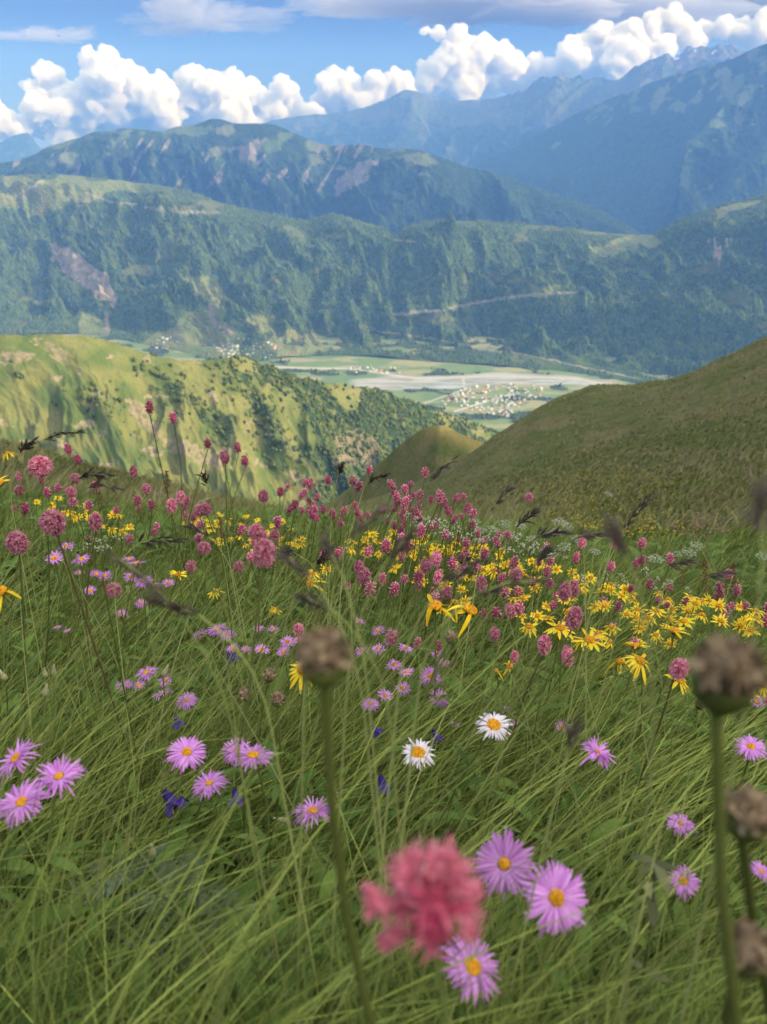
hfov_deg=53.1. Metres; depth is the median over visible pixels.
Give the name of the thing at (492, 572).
yellow daisy
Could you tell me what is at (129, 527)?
yellow daisy
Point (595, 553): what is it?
white umbel
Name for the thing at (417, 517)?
white flower
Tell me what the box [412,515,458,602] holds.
bistort
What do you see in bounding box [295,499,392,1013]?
grass panicle
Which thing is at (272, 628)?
lilac aster
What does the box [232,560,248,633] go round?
bistort
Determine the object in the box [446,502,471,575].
bistort
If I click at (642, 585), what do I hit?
white flower
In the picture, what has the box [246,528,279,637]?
bistort
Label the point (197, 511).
bistort
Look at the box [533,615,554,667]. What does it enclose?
yellow daisy
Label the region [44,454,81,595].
bistort
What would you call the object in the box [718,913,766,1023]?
dried flower
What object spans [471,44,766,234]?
steep shadowed mountain
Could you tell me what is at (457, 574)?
grass panicle
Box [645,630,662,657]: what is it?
yellow daisy
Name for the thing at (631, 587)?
bistort
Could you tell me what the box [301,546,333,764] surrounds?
grass panicle
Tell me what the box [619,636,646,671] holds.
yellow daisy
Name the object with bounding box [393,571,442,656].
bistort
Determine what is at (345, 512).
bistort
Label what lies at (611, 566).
bistort
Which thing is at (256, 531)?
bistort
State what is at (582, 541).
bistort
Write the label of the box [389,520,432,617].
white flower
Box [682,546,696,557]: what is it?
white umbel
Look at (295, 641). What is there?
lilac aster
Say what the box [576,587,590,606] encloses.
yellow daisy
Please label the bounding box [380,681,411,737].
lilac aster
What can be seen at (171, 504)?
bistort
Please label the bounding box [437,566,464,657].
bistort
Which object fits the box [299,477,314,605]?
bistort
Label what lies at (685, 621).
yellow daisy
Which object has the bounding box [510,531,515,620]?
white flower
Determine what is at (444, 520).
white flower
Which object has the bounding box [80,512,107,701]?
bistort
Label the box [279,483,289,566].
bistort
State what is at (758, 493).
grass panicle
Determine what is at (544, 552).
grass panicle
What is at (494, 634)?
bistort
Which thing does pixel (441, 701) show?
lilac aster
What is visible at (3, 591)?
yellow daisy
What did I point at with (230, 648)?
lilac aster
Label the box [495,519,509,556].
white umbel
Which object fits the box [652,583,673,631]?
bistort
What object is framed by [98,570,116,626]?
lilac aster
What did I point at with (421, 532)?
bistort
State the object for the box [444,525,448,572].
white flower
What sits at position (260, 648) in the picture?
lilac aster
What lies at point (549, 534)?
grass panicle
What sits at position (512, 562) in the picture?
bistort
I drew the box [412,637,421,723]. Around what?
bistort
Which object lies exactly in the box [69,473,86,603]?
bistort
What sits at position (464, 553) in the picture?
bistort
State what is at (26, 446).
grass panicle
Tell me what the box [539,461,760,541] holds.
distant yellow flowers
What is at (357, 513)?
bistort
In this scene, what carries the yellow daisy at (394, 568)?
on the meadow ground at (628, 413)
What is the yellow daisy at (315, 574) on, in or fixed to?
on the meadow ground at (628, 413)
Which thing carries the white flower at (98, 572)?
on the meadow ground at (628, 413)
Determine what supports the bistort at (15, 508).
on the meadow ground at (628, 413)
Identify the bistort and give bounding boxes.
[0,485,24,634]
[4,455,52,657]
[5,530,46,775]
[11,504,21,563]
[15,471,33,579]
[20,501,29,630]
[28,519,63,721]
[37,476,44,581]
[38,508,156,786]
[42,483,61,596]
[42,487,61,618]
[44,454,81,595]
[55,443,72,592]
[55,537,84,634]
[65,485,76,612]
[67,498,109,601]
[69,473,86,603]
[69,505,84,578]
[71,500,93,629]
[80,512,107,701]
[92,480,102,602]
[98,505,119,587]
[102,498,176,661]
[106,582,142,696]
[110,484,151,617]
[125,533,139,616]
[129,465,143,596]
[130,505,141,573]
[132,494,153,607]
[134,499,154,588]
[144,399,194,609]
[146,529,157,607]
[152,522,159,582]
[168,411,182,585]
[172,490,192,660]
[173,496,189,596]
[174,512,189,596]
[177,437,211,587]
[181,504,190,586]
[183,542,219,677]
[185,513,196,561]
[185,519,203,590]
[185,560,199,612]
[192,503,226,623]
[194,533,202,608]
[201,502,239,649]
[214,440,241,604]
[214,524,246,613]
[218,537,283,865]
[219,450,233,573]
[220,451,232,627]
[222,454,248,601]
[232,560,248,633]
[243,523,265,713]
[245,539,255,589]
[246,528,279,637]
[246,551,283,663]
[253,530,269,618]
[258,489,291,625]
[269,515,282,625]
[275,487,284,616]
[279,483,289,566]
[279,505,293,596]
[284,487,306,591]
[287,623,303,699]
[288,478,306,548]
[288,499,298,608]
[293,514,320,590]
[294,505,309,568]
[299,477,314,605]
[299,507,304,547]
[306,496,326,536]
[307,493,320,578]
[307,504,318,588]
[307,508,329,612]
[317,548,327,630]
[318,546,344,623]
[319,505,326,584]
[323,475,346,570]
[325,506,348,602]
[328,508,347,600]
[329,517,344,586]
[330,476,356,605]
[331,545,373,622]
[333,480,362,597]
[339,581,350,627]
[341,501,357,576]
[342,509,360,581]
[347,560,365,640]
[349,567,370,634]
[351,465,372,589]
[351,516,363,563]
[353,581,376,647]
[354,510,370,580]
[357,581,367,631]
[358,510,362,548]
[360,832,491,1023]
[367,581,399,662]
[368,498,401,585]
[368,505,396,566]
[369,538,391,665]
[369,631,397,719]
[370,523,405,618]
[370,572,387,628]
[375,486,396,557]
[377,516,390,562]
[380,520,396,594]
[382,508,407,607]
[384,490,400,607]
[386,552,405,631]
[387,479,401,582]
[387,494,412,601]
[387,496,409,608]
[387,533,405,618]
[389,540,412,625]
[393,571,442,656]
[397,484,408,579]
[399,467,428,597]
[400,521,437,607]
[400,575,410,615]
[402,480,413,564]
[402,491,444,633]
[404,491,415,525]
[405,489,423,561]
[405,506,418,603]
[405,568,424,665]
[408,587,440,643]
[408,639,442,705]
[411,523,426,657]
[411,558,438,658]
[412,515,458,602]
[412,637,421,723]
[414,582,422,602]
[415,508,421,590]
[415,516,429,590]
[415,551,442,676]
[417,498,447,591]
[422,495,433,555]
[423,549,470,640]
[426,555,457,643]
[429,591,439,656]
[430,508,476,621]
[434,529,449,586]
[435,488,439,540]
[436,586,456,661]
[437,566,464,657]
[439,493,460,568]
[444,504,451,574]
[445,538,471,603]
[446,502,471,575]
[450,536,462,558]
[451,568,522,671]
[458,547,488,629]
[459,513,465,534]
[460,492,466,547]
[460,527,480,584]
[462,536,487,584]
[463,520,475,584]
[467,576,492,687]
[471,530,503,600]
[472,608,488,680]
[473,564,481,625]
[473,626,499,720]
[474,572,506,651]
[477,606,502,687]
[485,555,519,634]
[488,650,518,728]
[491,530,511,597]
[491,536,500,605]
[492,568,500,621]
[499,587,515,671]
[501,600,524,673]
[503,493,533,581]
[504,602,515,690]
[504,634,552,757]
[509,576,536,628]
[513,586,522,629]
[520,557,554,621]
[522,645,573,747]
[526,558,542,612]
[526,579,579,696]
[527,565,552,621]
[533,582,571,734]
[533,599,557,659]
[533,605,583,800]
[540,541,549,605]
[540,578,553,636]
[543,591,558,630]
[554,620,566,682]
[565,552,579,605]
[577,537,586,630]
[582,633,599,701]
[596,542,616,619]
[596,560,615,622]
[597,596,607,627]
[600,600,622,666]
[611,657,689,847]
[612,584,634,632]
[613,555,646,639]
[621,557,639,601]
[623,637,638,720]
[626,579,653,637]
[628,538,646,654]
[646,602,670,652]
[647,595,662,650]
[648,552,673,608]
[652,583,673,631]
[655,596,691,643]
[687,590,725,678]
[702,602,735,637]
[708,569,733,636]
[711,581,725,637]
[712,611,728,637]
[728,584,741,637]
[736,602,749,633]
[748,602,766,643]
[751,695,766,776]
[756,613,766,652]
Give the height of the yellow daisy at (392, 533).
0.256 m
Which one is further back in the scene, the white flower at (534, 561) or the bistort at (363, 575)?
the white flower at (534, 561)
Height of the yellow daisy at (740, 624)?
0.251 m
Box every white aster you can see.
[340,737,434,886]
[423,712,513,851]
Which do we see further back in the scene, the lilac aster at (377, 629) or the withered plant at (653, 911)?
the lilac aster at (377, 629)
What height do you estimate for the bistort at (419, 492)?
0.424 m
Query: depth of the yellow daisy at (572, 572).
2.15 m
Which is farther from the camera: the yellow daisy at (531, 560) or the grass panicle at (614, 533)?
the yellow daisy at (531, 560)
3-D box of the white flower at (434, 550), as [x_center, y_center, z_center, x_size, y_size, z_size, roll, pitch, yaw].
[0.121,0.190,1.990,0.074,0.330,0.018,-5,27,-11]
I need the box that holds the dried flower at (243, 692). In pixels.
[235,686,258,838]
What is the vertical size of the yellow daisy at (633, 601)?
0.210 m
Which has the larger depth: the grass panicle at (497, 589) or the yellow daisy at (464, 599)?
the yellow daisy at (464, 599)
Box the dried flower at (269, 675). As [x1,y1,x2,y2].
[252,667,276,810]
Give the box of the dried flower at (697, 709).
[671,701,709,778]
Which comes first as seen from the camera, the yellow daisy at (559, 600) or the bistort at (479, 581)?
the bistort at (479, 581)
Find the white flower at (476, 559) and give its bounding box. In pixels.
[461,538,485,618]
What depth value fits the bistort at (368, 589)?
1.45 m
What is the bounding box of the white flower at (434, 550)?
[418,527,444,623]
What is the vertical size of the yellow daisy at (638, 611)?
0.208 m
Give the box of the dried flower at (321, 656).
[291,623,376,1023]
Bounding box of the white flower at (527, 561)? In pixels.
[512,546,534,596]
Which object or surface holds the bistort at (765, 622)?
on the meadow ground at (628, 413)
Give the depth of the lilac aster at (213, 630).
1.33 m
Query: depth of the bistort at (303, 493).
2.23 m
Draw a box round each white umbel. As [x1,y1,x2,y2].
[482,525,499,565]
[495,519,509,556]
[508,524,526,558]
[526,535,537,573]
[552,517,568,544]
[552,542,570,578]
[555,522,573,560]
[559,535,578,583]
[589,548,599,580]
[601,491,614,542]
[636,554,662,595]
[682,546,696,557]
[686,541,704,572]
[752,552,766,585]
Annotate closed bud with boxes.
[0,669,9,746]
[27,683,48,840]
[42,667,65,747]
[51,664,56,753]
[148,842,156,861]
[161,664,168,787]
[273,817,290,854]
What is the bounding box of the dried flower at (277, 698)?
[259,689,285,862]
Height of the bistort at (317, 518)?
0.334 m
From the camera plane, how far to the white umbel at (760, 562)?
3.53 m
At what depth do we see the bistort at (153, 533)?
2.25 m
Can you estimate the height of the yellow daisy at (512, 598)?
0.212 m
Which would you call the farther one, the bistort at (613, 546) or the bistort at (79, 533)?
the bistort at (79, 533)
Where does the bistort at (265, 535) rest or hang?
on the meadow ground at (628, 413)
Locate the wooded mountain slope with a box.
[0,174,766,383]
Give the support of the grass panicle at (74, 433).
on the meadow ground at (628, 413)
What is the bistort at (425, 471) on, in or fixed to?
on the meadow ground at (628, 413)
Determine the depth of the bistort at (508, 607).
1.39 m
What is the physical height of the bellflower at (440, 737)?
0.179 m
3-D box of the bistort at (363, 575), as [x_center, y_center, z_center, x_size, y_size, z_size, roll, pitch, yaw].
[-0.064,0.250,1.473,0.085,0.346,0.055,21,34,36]
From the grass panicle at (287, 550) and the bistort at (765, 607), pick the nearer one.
the grass panicle at (287, 550)
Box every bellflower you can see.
[140,713,184,786]
[155,783,223,862]
[213,784,269,880]
[225,647,241,675]
[344,771,399,850]
[348,725,383,798]
[409,728,442,802]
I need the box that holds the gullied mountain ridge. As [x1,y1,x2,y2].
[0,119,642,234]
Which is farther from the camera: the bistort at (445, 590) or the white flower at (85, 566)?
the white flower at (85, 566)
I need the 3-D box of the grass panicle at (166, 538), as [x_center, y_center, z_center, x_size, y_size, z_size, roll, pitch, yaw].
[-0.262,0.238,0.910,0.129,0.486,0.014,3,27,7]
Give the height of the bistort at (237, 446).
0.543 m
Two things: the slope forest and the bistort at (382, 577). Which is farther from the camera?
the slope forest
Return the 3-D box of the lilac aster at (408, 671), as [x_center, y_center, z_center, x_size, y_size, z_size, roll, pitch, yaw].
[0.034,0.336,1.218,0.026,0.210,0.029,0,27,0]
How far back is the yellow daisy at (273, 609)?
1.71 m
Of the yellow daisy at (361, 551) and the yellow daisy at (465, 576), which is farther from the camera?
the yellow daisy at (361, 551)
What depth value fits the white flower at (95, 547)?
2.09 m
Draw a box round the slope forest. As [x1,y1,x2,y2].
[0,172,766,382]
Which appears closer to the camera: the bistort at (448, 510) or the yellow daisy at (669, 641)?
the yellow daisy at (669, 641)
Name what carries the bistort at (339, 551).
on the meadow ground at (628, 413)
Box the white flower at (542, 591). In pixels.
[539,544,547,637]
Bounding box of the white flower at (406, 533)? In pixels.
[389,513,409,618]
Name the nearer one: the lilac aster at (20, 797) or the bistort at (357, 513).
the lilac aster at (20, 797)
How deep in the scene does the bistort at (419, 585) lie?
1.67 m
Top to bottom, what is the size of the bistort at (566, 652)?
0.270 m
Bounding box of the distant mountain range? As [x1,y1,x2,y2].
[0,43,746,167]
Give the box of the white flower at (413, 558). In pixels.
[402,527,417,604]
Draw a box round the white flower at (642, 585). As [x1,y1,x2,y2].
[631,567,648,631]
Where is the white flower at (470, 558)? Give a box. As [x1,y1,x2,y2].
[448,538,479,601]
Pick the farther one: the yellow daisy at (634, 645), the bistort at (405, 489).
the bistort at (405, 489)
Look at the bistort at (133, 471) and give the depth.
1.86 m
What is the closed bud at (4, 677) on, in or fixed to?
on the meadow ground at (628, 413)
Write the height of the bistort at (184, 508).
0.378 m
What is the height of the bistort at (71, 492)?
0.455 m
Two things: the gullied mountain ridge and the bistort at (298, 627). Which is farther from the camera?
the gullied mountain ridge
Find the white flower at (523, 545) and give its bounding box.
[486,542,524,620]
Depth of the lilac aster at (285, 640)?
1.31 m
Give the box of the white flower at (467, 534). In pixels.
[466,533,472,594]
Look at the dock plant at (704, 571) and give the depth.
3.00 m
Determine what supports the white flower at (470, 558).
on the meadow ground at (628, 413)
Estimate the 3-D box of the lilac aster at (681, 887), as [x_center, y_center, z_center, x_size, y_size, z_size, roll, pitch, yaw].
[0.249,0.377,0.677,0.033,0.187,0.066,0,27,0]
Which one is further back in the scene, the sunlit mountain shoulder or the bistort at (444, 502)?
the sunlit mountain shoulder
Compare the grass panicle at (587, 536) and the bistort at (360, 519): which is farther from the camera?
the bistort at (360, 519)
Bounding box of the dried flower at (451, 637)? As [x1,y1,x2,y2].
[379,630,458,805]
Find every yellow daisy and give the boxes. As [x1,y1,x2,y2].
[0,475,8,486]
[0,585,23,712]
[1,451,15,516]
[33,499,41,533]
[52,496,62,544]
[58,510,75,587]
[60,511,70,570]
[68,514,82,586]
[71,503,85,559]
[76,513,84,554]
[81,510,101,569]
[83,511,98,601]
[85,513,90,586]
[98,524,106,595]
[107,527,118,557]
[108,511,117,567]
[115,514,122,558]
[118,528,127,581]
[124,523,133,593]
[160,570,186,631]
[207,588,224,622]
[224,537,232,577]
[268,606,282,661]
[289,662,317,767]
[297,543,305,583]
[299,536,305,563]
[305,569,323,624]
[305,576,326,626]
[316,564,330,612]
[334,546,355,592]
[349,547,364,608]
[364,531,378,560]
[372,538,378,572]
[372,550,382,580]
[385,564,401,631]
[388,529,396,544]
[394,581,414,622]
[394,603,477,808]
[396,553,406,580]
[398,554,419,594]
[415,578,428,611]
[417,594,463,748]
[425,582,452,621]
[427,545,440,590]
[443,575,476,626]
[444,598,461,630]
[448,575,468,606]
[456,594,470,627]
[457,584,467,623]
[467,544,489,595]
[474,566,487,605]
[476,563,497,601]
[483,566,497,606]
[486,660,512,710]
[493,668,502,706]
[494,561,508,605]
[495,561,524,621]
[498,594,530,673]
[501,628,605,764]
[503,597,518,646]
[515,614,526,654]
[516,622,537,648]
[520,557,535,583]
[521,610,546,657]
[528,583,541,643]
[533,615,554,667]
[538,564,562,605]
[541,601,555,651]
[543,621,574,731]
[551,595,570,642]
[557,607,570,653]
[560,637,589,698]
[567,568,576,607]
[574,601,602,639]
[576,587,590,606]
[580,600,613,672]
[581,571,596,622]
[587,582,608,616]
[589,627,609,678]
[592,590,604,626]
[599,623,620,670]
[599,657,629,704]
[602,584,616,623]
[602,637,614,680]
[603,582,614,627]
[604,591,629,635]
[605,641,650,745]
[606,584,628,635]
[610,653,650,780]
[612,607,633,634]
[618,598,636,645]
[618,623,689,765]
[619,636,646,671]
[623,625,644,656]
[626,619,646,652]
[627,612,640,651]
[628,602,647,638]
[633,606,665,665]
[641,614,656,654]
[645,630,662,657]
[646,637,676,688]
[646,674,690,784]
[647,591,663,614]
[648,613,676,667]
[657,604,677,642]
[658,597,673,642]
[666,616,694,678]
[676,597,703,655]
[677,604,697,646]
[679,612,708,657]
[684,598,726,656]
[692,597,707,639]
[704,593,713,635]
[710,613,729,631]
[731,618,749,634]
[732,601,742,632]
[734,689,766,720]
[739,608,765,637]
[739,613,753,640]
[741,624,760,640]
[746,612,762,652]
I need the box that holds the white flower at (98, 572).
[96,546,103,629]
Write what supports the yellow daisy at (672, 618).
on the meadow ground at (628, 413)
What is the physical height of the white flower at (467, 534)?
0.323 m
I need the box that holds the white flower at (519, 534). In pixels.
[511,533,521,596]
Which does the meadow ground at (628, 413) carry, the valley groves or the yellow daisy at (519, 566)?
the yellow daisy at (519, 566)
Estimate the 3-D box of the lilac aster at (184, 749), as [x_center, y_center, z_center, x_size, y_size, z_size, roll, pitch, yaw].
[-0.220,0.350,0.848,0.074,0.242,0.044,0,27,0]
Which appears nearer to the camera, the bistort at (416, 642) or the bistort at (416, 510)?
the bistort at (416, 642)
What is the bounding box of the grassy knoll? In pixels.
[320,425,483,511]
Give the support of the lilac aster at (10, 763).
on the meadow ground at (628, 413)
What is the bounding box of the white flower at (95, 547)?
[94,546,99,609]
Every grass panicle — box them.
[11,436,50,714]
[17,430,87,700]
[61,465,119,764]
[71,478,125,762]
[103,549,289,1009]
[114,531,190,817]
[137,595,321,1017]
[178,521,266,749]
[195,470,244,705]
[269,540,394,1002]
[274,542,352,805]
[290,588,415,1010]
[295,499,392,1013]
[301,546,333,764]
[315,526,396,1006]
[327,460,346,624]
[327,523,423,1019]
[342,473,390,696]
[369,555,491,993]
[385,572,563,981]
[390,454,459,711]
[437,478,520,732]
[440,553,473,707]
[464,505,541,751]
[467,524,571,840]
[488,521,608,829]
[490,541,562,771]
[503,713,586,1022]
[553,492,655,786]
[588,557,696,742]
[600,510,654,1023]
[613,569,737,795]
[679,467,766,1023]
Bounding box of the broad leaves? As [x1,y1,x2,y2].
[0,487,766,1023]
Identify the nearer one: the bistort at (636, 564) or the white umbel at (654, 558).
the bistort at (636, 564)
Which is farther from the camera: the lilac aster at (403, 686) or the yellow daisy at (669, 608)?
the yellow daisy at (669, 608)
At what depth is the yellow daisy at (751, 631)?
1.44 m
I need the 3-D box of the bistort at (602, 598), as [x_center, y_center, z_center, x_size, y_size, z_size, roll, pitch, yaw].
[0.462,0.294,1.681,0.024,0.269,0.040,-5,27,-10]
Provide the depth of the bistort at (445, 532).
2.13 m
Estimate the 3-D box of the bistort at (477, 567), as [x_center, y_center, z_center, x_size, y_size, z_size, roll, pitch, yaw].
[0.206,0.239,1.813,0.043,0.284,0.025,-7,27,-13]
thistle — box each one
[59,841,168,956]
[108,848,242,985]
[162,884,284,1012]
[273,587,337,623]
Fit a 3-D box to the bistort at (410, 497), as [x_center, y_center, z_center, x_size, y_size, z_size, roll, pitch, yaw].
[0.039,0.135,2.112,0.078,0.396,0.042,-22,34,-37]
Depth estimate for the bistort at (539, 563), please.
2.02 m
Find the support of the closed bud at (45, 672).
on the meadow ground at (628, 413)
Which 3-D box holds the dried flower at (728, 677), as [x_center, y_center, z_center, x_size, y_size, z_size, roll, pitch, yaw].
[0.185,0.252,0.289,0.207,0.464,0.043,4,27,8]
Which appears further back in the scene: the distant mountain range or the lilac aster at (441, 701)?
the distant mountain range
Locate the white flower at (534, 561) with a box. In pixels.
[515,542,539,618]
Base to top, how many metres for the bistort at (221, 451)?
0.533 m
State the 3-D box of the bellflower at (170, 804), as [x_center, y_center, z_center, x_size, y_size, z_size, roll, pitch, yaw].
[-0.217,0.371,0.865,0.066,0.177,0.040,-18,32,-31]
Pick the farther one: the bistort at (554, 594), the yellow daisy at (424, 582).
the yellow daisy at (424, 582)
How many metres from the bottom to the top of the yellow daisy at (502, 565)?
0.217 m
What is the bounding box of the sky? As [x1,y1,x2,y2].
[0,0,766,148]
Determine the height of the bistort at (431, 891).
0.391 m
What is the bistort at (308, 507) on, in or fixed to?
on the meadow ground at (628, 413)
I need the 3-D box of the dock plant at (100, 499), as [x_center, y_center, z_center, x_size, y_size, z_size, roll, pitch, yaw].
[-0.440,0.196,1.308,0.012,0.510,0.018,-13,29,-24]
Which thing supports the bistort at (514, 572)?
on the meadow ground at (628, 413)
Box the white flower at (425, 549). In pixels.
[401,518,440,629]
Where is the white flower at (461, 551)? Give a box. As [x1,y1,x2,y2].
[460,535,464,596]
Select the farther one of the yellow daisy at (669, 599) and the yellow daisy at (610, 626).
the yellow daisy at (669, 599)
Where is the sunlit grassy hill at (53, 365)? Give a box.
[0,334,495,508]
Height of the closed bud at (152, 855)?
0.151 m
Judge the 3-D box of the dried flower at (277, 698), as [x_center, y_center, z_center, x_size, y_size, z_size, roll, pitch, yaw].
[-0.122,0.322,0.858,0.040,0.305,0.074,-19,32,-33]
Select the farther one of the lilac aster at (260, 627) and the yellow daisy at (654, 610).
the yellow daisy at (654, 610)
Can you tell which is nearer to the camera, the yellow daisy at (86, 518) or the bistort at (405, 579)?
the bistort at (405, 579)
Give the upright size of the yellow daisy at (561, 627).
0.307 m
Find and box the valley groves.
[14,329,669,421]
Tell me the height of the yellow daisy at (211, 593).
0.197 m
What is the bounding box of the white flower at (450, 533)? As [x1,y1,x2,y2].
[440,532,453,601]
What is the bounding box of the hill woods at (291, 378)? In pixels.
[9,352,499,504]
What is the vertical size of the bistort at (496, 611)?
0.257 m
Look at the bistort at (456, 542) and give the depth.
2.15 m
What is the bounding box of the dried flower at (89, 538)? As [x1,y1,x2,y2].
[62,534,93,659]
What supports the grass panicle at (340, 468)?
on the meadow ground at (628, 413)
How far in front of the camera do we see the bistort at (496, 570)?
1.86 m
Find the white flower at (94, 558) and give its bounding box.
[85,539,104,584]
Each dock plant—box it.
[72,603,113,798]
[98,491,137,699]
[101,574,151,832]
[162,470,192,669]
[216,517,237,690]
[676,558,686,587]
[698,559,713,594]
[728,563,740,613]
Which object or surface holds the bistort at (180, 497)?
on the meadow ground at (628, 413)
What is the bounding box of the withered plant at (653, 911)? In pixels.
[628,854,678,1023]
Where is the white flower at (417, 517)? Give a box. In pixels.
[371,516,418,609]
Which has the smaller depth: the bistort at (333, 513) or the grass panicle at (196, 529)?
the grass panicle at (196, 529)
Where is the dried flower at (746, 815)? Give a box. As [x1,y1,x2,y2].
[725,782,766,1013]
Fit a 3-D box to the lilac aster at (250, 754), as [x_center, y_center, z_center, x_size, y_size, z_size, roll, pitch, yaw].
[-0.128,0.340,0.791,0.046,0.256,0.044,22,34,37]
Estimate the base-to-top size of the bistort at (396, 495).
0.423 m
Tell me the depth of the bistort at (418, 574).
1.42 m
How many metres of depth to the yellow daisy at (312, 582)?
1.75 m
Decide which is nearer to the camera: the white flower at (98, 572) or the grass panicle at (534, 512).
the grass panicle at (534, 512)
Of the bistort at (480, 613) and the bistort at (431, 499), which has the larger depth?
the bistort at (431, 499)
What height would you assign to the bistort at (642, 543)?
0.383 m
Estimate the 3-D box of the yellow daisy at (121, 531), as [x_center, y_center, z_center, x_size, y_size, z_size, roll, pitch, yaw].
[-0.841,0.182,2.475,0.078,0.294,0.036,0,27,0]
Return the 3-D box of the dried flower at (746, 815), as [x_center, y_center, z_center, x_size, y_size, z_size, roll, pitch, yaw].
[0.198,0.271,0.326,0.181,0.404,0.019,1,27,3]
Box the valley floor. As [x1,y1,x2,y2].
[0,330,672,431]
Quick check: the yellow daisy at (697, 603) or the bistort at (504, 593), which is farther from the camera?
the yellow daisy at (697, 603)
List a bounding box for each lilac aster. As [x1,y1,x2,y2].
[0,738,62,885]
[0,777,51,912]
[34,754,94,950]
[44,550,76,690]
[53,625,61,671]
[58,542,75,621]
[64,628,70,683]
[71,553,108,682]
[82,586,95,633]
[90,569,103,620]
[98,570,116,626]
[105,679,135,726]
[108,560,144,712]
[117,608,127,650]
[123,556,135,637]
[123,572,137,652]
[126,679,146,729]
[132,665,157,732]
[135,575,160,666]
[135,598,147,659]
[135,674,184,716]
[150,770,231,913]
[153,686,172,719]
[162,579,174,627]
[163,735,209,862]
[175,692,198,734]
[190,628,207,687]
[192,623,227,679]
[211,738,250,865]
[218,629,235,668]
[221,643,239,716]
[229,741,272,899]
[240,645,251,686]
[253,624,262,644]
[255,644,269,707]
[257,625,279,675]
[276,646,290,713]
[279,635,294,677]
[285,637,300,705]
[288,795,333,909]
[343,646,368,717]
[347,617,364,659]
[351,697,379,765]
[365,658,401,717]
[367,643,384,714]
[371,624,384,669]
[376,643,411,710]
[377,689,393,771]
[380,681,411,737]
[385,639,393,692]
[398,668,413,727]
[400,688,447,744]
[408,666,442,736]
[431,827,535,986]
[440,934,500,1023]
[492,736,616,843]
[520,859,588,1023]
[553,720,569,737]
[643,811,697,892]
[657,864,701,958]
[705,734,766,850]
[728,860,766,923]
[751,696,764,722]
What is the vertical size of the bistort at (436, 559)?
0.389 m
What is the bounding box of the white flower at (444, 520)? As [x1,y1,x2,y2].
[435,519,447,585]
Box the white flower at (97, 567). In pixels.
[84,542,111,614]
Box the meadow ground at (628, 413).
[0,337,766,1023]
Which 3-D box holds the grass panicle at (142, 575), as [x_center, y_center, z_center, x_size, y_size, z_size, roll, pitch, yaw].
[-0.103,0.238,0.494,0.091,0.477,0.010,8,28,15]
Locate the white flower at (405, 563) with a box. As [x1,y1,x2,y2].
[401,522,416,607]
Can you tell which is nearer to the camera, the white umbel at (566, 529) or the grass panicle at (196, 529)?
the grass panicle at (196, 529)
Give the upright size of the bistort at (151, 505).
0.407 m
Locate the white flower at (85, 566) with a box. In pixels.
[71,538,99,620]
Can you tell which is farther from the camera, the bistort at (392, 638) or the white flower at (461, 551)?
the white flower at (461, 551)
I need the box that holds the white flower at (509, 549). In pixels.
[499,546,514,623]
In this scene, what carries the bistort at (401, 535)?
on the meadow ground at (628, 413)
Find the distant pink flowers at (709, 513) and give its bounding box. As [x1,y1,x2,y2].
[668,452,754,541]
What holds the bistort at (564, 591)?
on the meadow ground at (628, 413)
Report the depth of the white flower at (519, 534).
1.85 m
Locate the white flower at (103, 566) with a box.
[101,544,111,609]
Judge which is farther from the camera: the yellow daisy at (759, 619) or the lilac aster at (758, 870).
the yellow daisy at (759, 619)
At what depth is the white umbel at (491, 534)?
2.68 m
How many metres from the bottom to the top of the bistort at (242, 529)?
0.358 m
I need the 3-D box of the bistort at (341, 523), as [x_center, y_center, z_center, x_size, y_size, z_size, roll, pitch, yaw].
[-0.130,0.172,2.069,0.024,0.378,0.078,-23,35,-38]
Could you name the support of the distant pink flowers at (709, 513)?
on the meadow ground at (628, 413)
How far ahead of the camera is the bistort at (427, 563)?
1.39 m
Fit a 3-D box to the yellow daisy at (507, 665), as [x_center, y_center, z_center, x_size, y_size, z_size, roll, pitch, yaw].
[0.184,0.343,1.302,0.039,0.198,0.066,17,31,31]
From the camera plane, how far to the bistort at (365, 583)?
1.61 m
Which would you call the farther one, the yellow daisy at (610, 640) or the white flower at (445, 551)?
the white flower at (445, 551)
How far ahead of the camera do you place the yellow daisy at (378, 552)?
2.28 m
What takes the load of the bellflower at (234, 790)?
on the meadow ground at (628, 413)
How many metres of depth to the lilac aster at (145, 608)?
1.44 m
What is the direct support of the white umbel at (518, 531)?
on the meadow ground at (628, 413)
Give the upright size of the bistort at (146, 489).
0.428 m
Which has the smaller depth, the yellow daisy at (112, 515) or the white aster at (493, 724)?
the white aster at (493, 724)
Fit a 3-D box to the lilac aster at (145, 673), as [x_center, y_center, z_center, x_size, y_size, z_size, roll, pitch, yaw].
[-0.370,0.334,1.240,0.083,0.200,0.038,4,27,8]
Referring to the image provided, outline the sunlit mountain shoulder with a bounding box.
[671,72,766,223]
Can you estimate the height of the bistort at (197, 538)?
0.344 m
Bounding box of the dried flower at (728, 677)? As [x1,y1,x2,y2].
[686,631,766,1023]
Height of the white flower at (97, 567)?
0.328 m
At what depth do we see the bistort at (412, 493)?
2.85 m
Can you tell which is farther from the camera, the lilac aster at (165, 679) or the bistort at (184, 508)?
the bistort at (184, 508)
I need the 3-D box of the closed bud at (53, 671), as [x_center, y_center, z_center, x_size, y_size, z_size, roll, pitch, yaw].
[-0.450,0.322,1.059,0.041,0.262,0.016,-10,28,-19]

